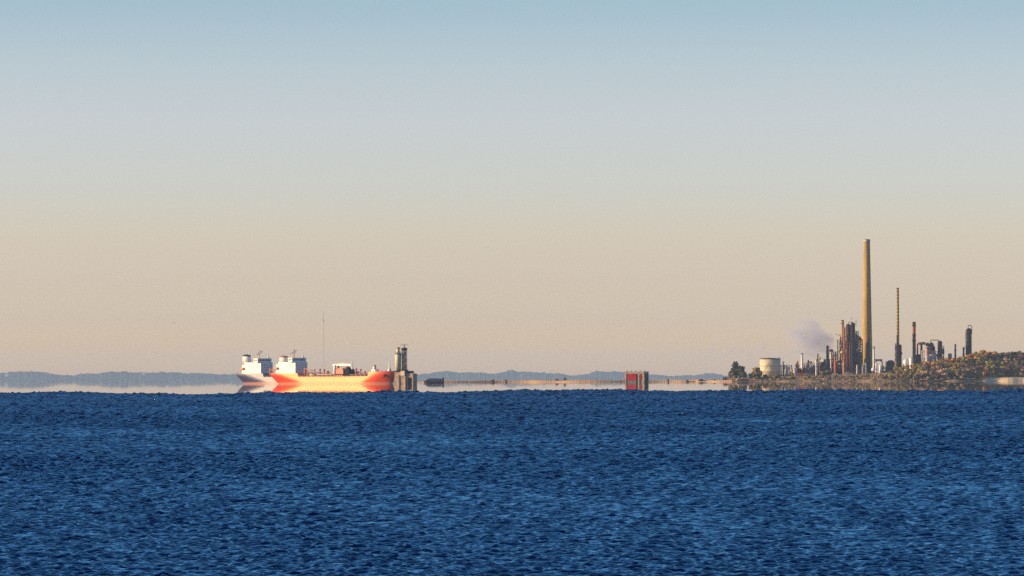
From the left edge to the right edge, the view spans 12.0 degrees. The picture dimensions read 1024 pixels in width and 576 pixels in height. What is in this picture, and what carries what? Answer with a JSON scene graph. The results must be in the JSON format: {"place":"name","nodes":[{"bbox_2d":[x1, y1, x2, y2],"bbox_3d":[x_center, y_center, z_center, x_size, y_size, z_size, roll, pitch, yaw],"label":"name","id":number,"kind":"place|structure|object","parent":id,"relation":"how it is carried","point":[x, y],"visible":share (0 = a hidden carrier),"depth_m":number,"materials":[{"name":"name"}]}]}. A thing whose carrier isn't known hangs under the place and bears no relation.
{"place":"outdoors","nodes":[
{"label":"outdoors","id":0,"kind":"place"},
{"bbox_2d":[323,318,323,348],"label":"radio mast","id":1,"kind":"object","parent":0,"point":[323,333],"visible":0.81,"depth_m":13999.23,"materials":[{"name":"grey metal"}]},
{"bbox_2d":[0,370,789,379],"bbox_3d":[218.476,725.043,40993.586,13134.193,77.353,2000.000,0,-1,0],"label":"hills","id":2,"kind":"structure","parent":0,"point":[126,375],"depth_m":40227.02,"materials":[{"name":"grey"}]},
{"bbox_2d":[395,347,400,369],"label":"loading tower","id":3,"kind":"structure","parent":0,"point":[397,360],"depth_m":4886.92,"materials":[{"name":"beige metal"}]},
{"bbox_2d":[0,388,1023,575],"bbox_3d":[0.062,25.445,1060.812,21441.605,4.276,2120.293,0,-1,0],"label":"water","id":4,"kind":"structure","parent":0,"point":[638,482],"depth_m":244.98,"materials":[{"name":"blue liquid"}]},
{"bbox_2d":[0,378,1023,393],"bbox_3d":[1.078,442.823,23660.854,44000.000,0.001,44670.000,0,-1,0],"label":"calm water","id":5,"kind":"structure","parent":0,"point":[232,386],"depth_m":3278.61,"materials":[{"name":"white liquid"}]},
{"bbox_2d":[237,351,358,383],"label":"tanker ship","id":6,"kind":"object","parent":5,"relation":"on","point":[259,370],"visible":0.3,"depth_m":5150.47,"materials":[{"name":"white paint"}]},
{"bbox_2d":[270,350,393,383],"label":"tanker ship","id":7,"kind":"object","parent":5,"relation":"on","point":[293,370],"visible":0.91,"depth_m":5000.22,"materials":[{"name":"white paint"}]},
{"bbox_2d":[394,370,416,383],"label":"loading pier","id":8,"kind":"structure","parent":5,"relation":"in","point":[404,377],"depth_m":4884.68,"materials":[{"name":"concrete"}]},
{"bbox_2d":[401,345,406,369],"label":"loading tower","id":9,"kind":"structure","parent":8,"relation":"on","point":[404,357],"depth_m":4887.41,"materials":[{"name":"grey metal"}]},
{"bbox_2d":[424,378,443,382],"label":"barge","id":10,"kind":"object","parent":5,"relation":"on","point":[433,380],"visible":0.97,"depth_m":5945.34,"materials":[{"name":"metal"}]},
{"bbox_2d":[423,379,731,381],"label":"reeds","id":11,"kind":"object","parent":5,"relation":"in","point":[693,380],"visible":0.7,"depth_m":6423.54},
{"bbox_2d":[625,371,648,382],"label":"mooring block","id":12,"kind":"structure","parent":5,"relation":"in","point":[636,377],"depth_m":5590.29,"materials":[{"name":"red metal"}]},
{"bbox_2d":[0,0,1023,375],"label":"sky","id":13,"kind":"structure","parent":0,"point":[567,187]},
{"bbox_2d":[825,366,841,374],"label":"steel platform","id":14,"kind":"structure","parent":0,"point":[830,371],"depth_m":6773.96,"materials":[{"name":"grey metal"}]},
{"bbox_2d":[727,359,1023,381],"bbox_3d":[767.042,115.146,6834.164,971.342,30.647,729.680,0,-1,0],"label":"ground","id":15,"kind":"structure","parent":0,"point":[983,377],"depth_m":6543.10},
{"bbox_2d":[728,361,740,377],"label":"tree","id":16,"kind":"object","parent":15,"relation":"on","point":[735,366],"visible":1,"depth_m":6554.72,"materials":[{"name":"green plant"}]},
{"bbox_2d":[738,366,746,377],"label":"tree","id":17,"kind":"object","parent":15,"relation":"on","point":[743,374],"visible":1,"depth_m":6552.13,"materials":[{"name":"green plant"}]},
{"bbox_2d":[751,367,759,378],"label":"tree","id":18,"kind":"object","parent":15,"relation":"on","point":[755,370],"visible":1,"depth_m":6576.59,"materials":[{"name":"green plant"}]},
{"bbox_2d":[756,371,762,378],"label":"tree","id":19,"kind":"object","parent":15,"relation":"on","point":[758,374],"visible":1,"depth_m":6568.31,"materials":[{"name":"green plant"}]},
{"bbox_2d":[760,357,780,376],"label":"storage tank","id":20,"kind":"object","parent":15,"relation":"on","point":[770,366],"visible":0.98,"depth_m":6776.68,"materials":[{"name":"beige metal"}]},
{"bbox_2d":[781,364,791,375],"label":"pipe trestle","id":21,"kind":"object","parent":15,"relation":"on","point":[784,366],"visible":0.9,"depth_m":6795.26,"materials":[{"name":"grey metal"}]},
{"bbox_2d":[797,368,804,375],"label":"equipment shed","id":22,"kind":"structure","parent":15,"relation":"on","point":[799,370],"depth_m":6769.97,"materials":[{"name":"metal"}]},
{"bbox_2d":[801,353,802,367],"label":"stack","id":23,"kind":"object","parent":15,"relation":"on","point":[801,360],"visible":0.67,"depth_m":6827.60,"materials":[{"name":"white paint"}]},
{"bbox_2d":[804,360,815,375],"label":"pipe rack","id":24,"kind":"object","parent":15,"relation":"on","point":[809,364],"visible":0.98,"depth_m":6793.07,"materials":[{"name":"grey metal"}]},
{"bbox_2d":[802,369,825,375],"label":"pipe rack","id":25,"kind":"object","parent":15,"relation":"on","point":[813,372],"visible":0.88,"depth_m":6759.92,"materials":[{"name":"grey metal"}]},
{"bbox_2d":[815,359,816,374],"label":"process column","id":26,"kind":"structure","parent":15,"relation":"on","point":[816,366],"depth_m":6740.34,"materials":[{"name":"white metal"}]},
{"bbox_2d":[816,354,818,374],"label":"flare post","id":27,"kind":"object","parent":15,"relation":"on","point":[817,364],"visible":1,"depth_m":6743.18,"materials":[{"name":"grey metal"}]},
{"bbox_2d":[820,360,825,374],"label":"process works","id":28,"kind":"structure","parent":15,"relation":"on","point":[823,364],"depth_m":6828.99,"materials":[{"name":"metal"}]},
{"bbox_2d":[825,345,829,374],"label":"process column","id":29,"kind":"structure","parent":15,"relation":"on","point":[827,357],"depth_m":6797.81,"materials":[{"name":"grey metal"}]},
{"bbox_2d":[830,352,832,374],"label":"process column","id":30,"kind":"structure","parent":15,"relation":"on","point":[831,353],"depth_m":6788.08,"materials":[{"name":"metal"}]},
{"bbox_2d":[832,352,836,373],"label":"process works","id":31,"kind":"structure","parent":15,"relation":"on","point":[833,355],"depth_m":6831.27,"materials":[{"name":"metal"}]},
{"bbox_2d":[834,356,836,373],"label":"process column","id":32,"kind":"structure","parent":15,"relation":"on","point":[835,367],"depth_m":6757.71,"materials":[{"name":"metal"}]},
{"bbox_2d":[837,340,842,373],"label":"stair tower","id":33,"kind":"structure","parent":15,"relation":"on","point":[840,360],"depth_m":6786.20,"materials":[{"name":"grey metal"}]},
{"bbox_2d":[841,320,844,367],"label":"stack","id":34,"kind":"object","parent":15,"relation":"on","point":[842,323],"visible":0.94,"depth_m":6828.74,"materials":[{"name":"metal"}]},
{"bbox_2d":[843,327,845,371],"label":"process column","id":35,"kind":"structure","parent":15,"relation":"on","point":[844,347],"depth_m":6798.52,"materials":[{"name":"metal"}]},
{"bbox_2d":[845,322,850,371],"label":"distillation tower","id":36,"kind":"structure","parent":15,"relation":"on","point":[848,344],"depth_m":6811.24,"materials":[{"name":"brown metal"}]},
{"bbox_2d":[850,318,857,371],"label":"distillation tower","id":37,"kind":"structure","parent":15,"relation":"on","point":[852,330],"depth_m":6806.92,"materials":[{"name":"metal"}]},
{"bbox_2d":[855,331,858,363],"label":"process works","id":38,"kind":"structure","parent":15,"relation":"on","point":[856,345],"depth_m":6829.61,"materials":[{"name":"metal"}]},
{"bbox_2d":[845,367,870,373],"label":"pump house frame","id":39,"kind":"object","parent":15,"relation":"on","point":[852,372],"visible":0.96,"depth_m":6759.43,"materials":[{"name":"metal"}]},
{"bbox_2d":[854,333,862,371],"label":"trestle tower","id":40,"kind":"structure","parent":15,"relation":"on","point":[858,340],"depth_m":6795.13,"materials":[{"name":"metal"}]},
{"bbox_2d":[856,352,861,369],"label":"clad building","id":41,"kind":"structure","parent":15,"relation":"on","point":[859,361],"depth_m":6820.22,"materials":[{"name":"metal"}]},
{"bbox_2d":[862,239,872,367],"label":"chimney","id":42,"kind":"object","parent":15,"relation":"on","point":[867,335],"visible":0.81,"depth_m":6845.84,"materials":[{"name":"concrete"}]},
{"bbox_2d":[873,346,874,367],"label":"stack","id":43,"kind":"object","parent":15,"relation":"on","point":[874,356],"visible":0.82,"depth_m":6898.14,"materials":[{"name":"white paint"}]},
{"bbox_2d":[875,359,882,372],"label":"arch duct","id":44,"kind":"object","parent":15,"relation":"on","point":[882,363],"visible":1,"depth_m":6763.24,"materials":[{"name":"grey metal"}]},
{"bbox_2d":[887,360,894,371],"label":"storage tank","id":45,"kind":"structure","parent":15,"relation":"on","point":[890,365],"depth_m":6785.14,"materials":[{"name":"metal"}]},
{"bbox_2d":[895,345,897,366],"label":"process column","id":46,"kind":"structure","parent":15,"relation":"on","point":[896,346],"depth_m":6803.26,"materials":[{"name":"metal"}]},
{"bbox_2d":[896,288,898,366],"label":"stack","id":47,"kind":"object","parent":15,"relation":"on","point":[897,315],"visible":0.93,"depth_m":6818.77,"materials":[{"name":"concrete"}]},
{"bbox_2d":[895,343,901,366],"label":"stack support","id":48,"kind":"object","parent":15,"relation":"on","point":[898,355],"visible":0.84,"depth_m":6810.15,"materials":[{"name":"grey metal"}]},
{"bbox_2d":[898,344,900,366],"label":"process column","id":49,"kind":"structure","parent":15,"relation":"on","point":[899,345],"depth_m":6806.20,"materials":[{"name":"grey metal"}]},
{"bbox_2d":[903,359,908,369],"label":"storage tank","id":50,"kind":"object","parent":15,"relation":"on","point":[905,362],"visible":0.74,"depth_m":6786.14,"materials":[{"name":"white metal"}]},
{"bbox_2d":[909,357,912,368],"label":"storage tank","id":51,"kind":"object","parent":15,"relation":"on","point":[910,360],"visible":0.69,"depth_m":6781.69,"materials":[{"name":"white metal"}]},
{"bbox_2d":[912,322,915,365],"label":"stack","id":52,"kind":"object","parent":15,"relation":"on","point":[914,337],"visible":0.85,"depth_m":6817.62,"materials":[{"name":"metal"}]},
{"bbox_2d":[912,372,923,380],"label":"tree","id":53,"kind":"object","parent":15,"relation":"on","point":[916,376],"visible":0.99,"depth_m":6503.91,"materials":[{"name":"green plant"}]},
{"bbox_2d":[915,354,920,368],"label":"shed","id":54,"kind":"structure","parent":15,"relation":"on","point":[917,358],"depth_m":6795.32,"materials":[{"name":"black paint"}]},
{"bbox_2d":[916,342,925,360],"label":"duct","id":55,"kind":"object","parent":15,"relation":"on","point":[921,344],"visible":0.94,"depth_m":6798.13,"materials":[{"name":"grey metal"}]},
{"bbox_2d":[923,371,930,379],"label":"tree","id":56,"kind":"object","parent":15,"relation":"on","point":[926,373],"visible":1,"depth_m":6506.06,"materials":[{"name":"green plant"}]},
{"bbox_2d":[925,347,929,354],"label":"process column","id":57,"kind":"structure","parent":15,"relation":"on","point":[926,350],"depth_m":6777.45,"materials":[{"name":"metal"}]},
{"bbox_2d":[921,350,935,360],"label":"steel platform","id":58,"kind":"structure","parent":15,"relation":"on","point":[929,354],"depth_m":6779.91,"materials":[{"name":"grey metal"}]},
{"bbox_2d":[925,342,934,354],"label":"reactor vessel","id":59,"kind":"object","parent":15,"relation":"on","point":[931,345],"visible":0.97,"depth_m":6790.85,"materials":[{"name":"metal"}]},
{"bbox_2d":[926,370,937,380],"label":"tree","id":60,"kind":"object","parent":15,"relation":"on","point":[933,375],"visible":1,"depth_m":6501.09,"materials":[{"name":"green plant"}]},
{"bbox_2d":[930,355,933,364],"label":"storage tank","id":61,"kind":"object","parent":15,"relation":"on","point":[931,358],"visible":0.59,"depth_m":6758.76,"materials":[{"name":"grey metal"}]},
{"bbox_2d":[935,369,941,379],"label":"tree","id":62,"kind":"object","parent":15,"relation":"on","point":[939,376],"visible":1,"depth_m":6518.09,"materials":[{"name":"brown plant"}]},
{"bbox_2d":[938,341,941,359],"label":"process column","id":63,"kind":"structure","parent":15,"relation":"on","point":[939,350],"depth_m":6791.92,"materials":[{"name":"metal"}]},
{"bbox_2d":[940,346,943,358],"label":"stair tower","id":64,"kind":"structure","parent":15,"relation":"on","point":[941,349],"depth_m":6786.74,"materials":[{"name":"metal"}]},
{"bbox_2d":[938,368,947,378],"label":"tree","id":65,"kind":"object","parent":15,"relation":"on","point":[944,373],"visible":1,"depth_m":6510.87,"materials":[{"name":"brown plant"}]},
{"bbox_2d":[948,370,955,378],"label":"tree","id":66,"kind":"object","parent":15,"relation":"on","point":[951,374],"visible":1,"depth_m":6520.43,"materials":[{"name":"brown plant"}]},
{"bbox_2d":[954,344,956,357],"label":"process column","id":67,"kind":"structure","parent":15,"relation":"on","point":[955,350],"depth_m":6788.53,"materials":[{"name":"grey metal"}]},
{"bbox_2d":[956,370,966,379],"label":"tree","id":68,"kind":"object","parent":15,"relation":"on","point":[961,374],"visible":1,"depth_m":6503.81,"materials":[{"name":"brown plant"}]},
{"bbox_2d":[962,368,970,378],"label":"tree","id":69,"kind":"object","parent":15,"relation":"on","point":[968,371],"visible":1,"depth_m":6520.79,"materials":[{"name":"brown plant"}]},
{"bbox_2d":[965,325,971,354],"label":"distillation tower","id":70,"kind":"structure","parent":15,"relation":"on","point":[968,336],"depth_m":6796.61,"materials":[{"name":"metal"}]},
{"bbox_2d":[966,369,975,379],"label":"tree","id":71,"kind":"object","parent":15,"relation":"on","point":[972,375],"visible":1,"depth_m":6518.52,"materials":[{"name":"grey plant"}]},
{"bbox_2d":[968,360,976,366],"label":"tree","id":72,"kind":"object","parent":15,"relation":"on","point":[971,363],"visible":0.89,"depth_m":6641.71,"materials":[{"name":"green plant"}]},
{"bbox_2d":[973,371,980,378],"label":"tree","id":73,"kind":"object","parent":15,"relation":"on","point":[977,374],"visible":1,"depth_m":6521.54,"materials":[{"name":"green plant"}]},
{"bbox_2d":[975,357,982,361],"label":"tree","id":74,"kind":"object","parent":15,"relation":"on","point":[978,359],"visible":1,"depth_m":6677.53,"materials":[{"name":"yellow plant"}]},
{"bbox_2d":[978,365,984,375],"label":"tree","id":75,"kind":"object","parent":15,"relation":"on","point":[982,367],"visible":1,"depth_m":6568.27,"materials":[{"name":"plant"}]},
{"bbox_2d":[978,351,985,356],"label":"tree","id":76,"kind":"object","parent":15,"relation":"on","point":[981,353],"visible":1,"depth_m":6736.87,"materials":[{"name":"yellow plant"}]},
{"bbox_2d":[981,353,991,358],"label":"tree","id":77,"kind":"object","parent":15,"relation":"on","point":[987,355],"visible":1,"depth_m":6689.84,"materials":[{"name":"brown plant"}]},
{"bbox_2d":[980,365,993,377],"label":"tree","id":78,"kind":"object","parent":15,"relation":"on","point":[987,370],"visible":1,"depth_m":6548.28,"materials":[{"name":"orange plant"}]},
{"bbox_2d":[985,361,993,365],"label":"tree","id":79,"kind":"object","parent":15,"relation":"on","point":[989,363],"visible":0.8,"depth_m":6632.71,"materials":[{"name":"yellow plant"}]},
{"bbox_2d":[989,355,997,361],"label":"tree","id":80,"kind":"object","parent":15,"relation":"on","point":[994,358],"visible":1,"depth_m":6696.24,"materials":[{"name":"green plant"}]},
{"bbox_2d":[990,365,996,375],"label":"tree","id":81,"kind":"object","parent":15,"relation":"on","point":[993,372],"visible":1,"depth_m":6564.53,"materials":[{"name":"green plant"}]},
{"bbox_2d":[994,367,1004,377],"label":"tree","id":82,"kind":"object","parent":15,"relation":"on","point":[999,371],"visible":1,"depth_m":6551.68,"materials":[{"name":"grey plant"}]},
{"bbox_2d":[1004,365,1015,375],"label":"tree","id":83,"kind":"object","parent":15,"relation":"on","point":[1007,368],"visible":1,"depth_m":6554.31,"materials":[{"name":"brown plant"}]},
{"bbox_2d":[1005,361,1014,366],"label":"tree","id":84,"kind":"object","parent":15,"relation":"on","point":[1010,363],"visible":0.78,"depth_m":6629.29,"materials":[{"name":"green plant"}]},
{"bbox_2d":[1009,355,1016,361],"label":"tree","id":85,"kind":"object","parent":15,"relation":"on","point":[1011,357],"visible":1,"depth_m":6694.44,"materials":[{"name":"plant"}]},
{"bbox_2d":[1010,366,1019,375],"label":"tree","id":86,"kind":"object","parent":15,"relation":"on","point":[1016,368],"visible":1,"depth_m":6553.30,"materials":[{"name":"green plant"}]},
{"bbox_2d":[1013,358,1021,365],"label":"tree","id":87,"kind":"object","parent":15,"relation":"on","point":[1017,361],"visible":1,"depth_m":6650.90,"materials":[{"name":"grey plant"}]},
{"bbox_2d":[1018,367,1023,374],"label":"tree","id":88,"kind":"object","parent":15,"relation":"on","point":[1021,369],"visible":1,"depth_m":6549.57,"materials":[{"name":"plant"}]},
{"bbox_2d":[983,377,1023,380],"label":"beach","id":89,"kind":"structure","parent":0,"point":[1007,379],"depth_m":6498.14,"materials":[{"name":"white sand"}]}
]}

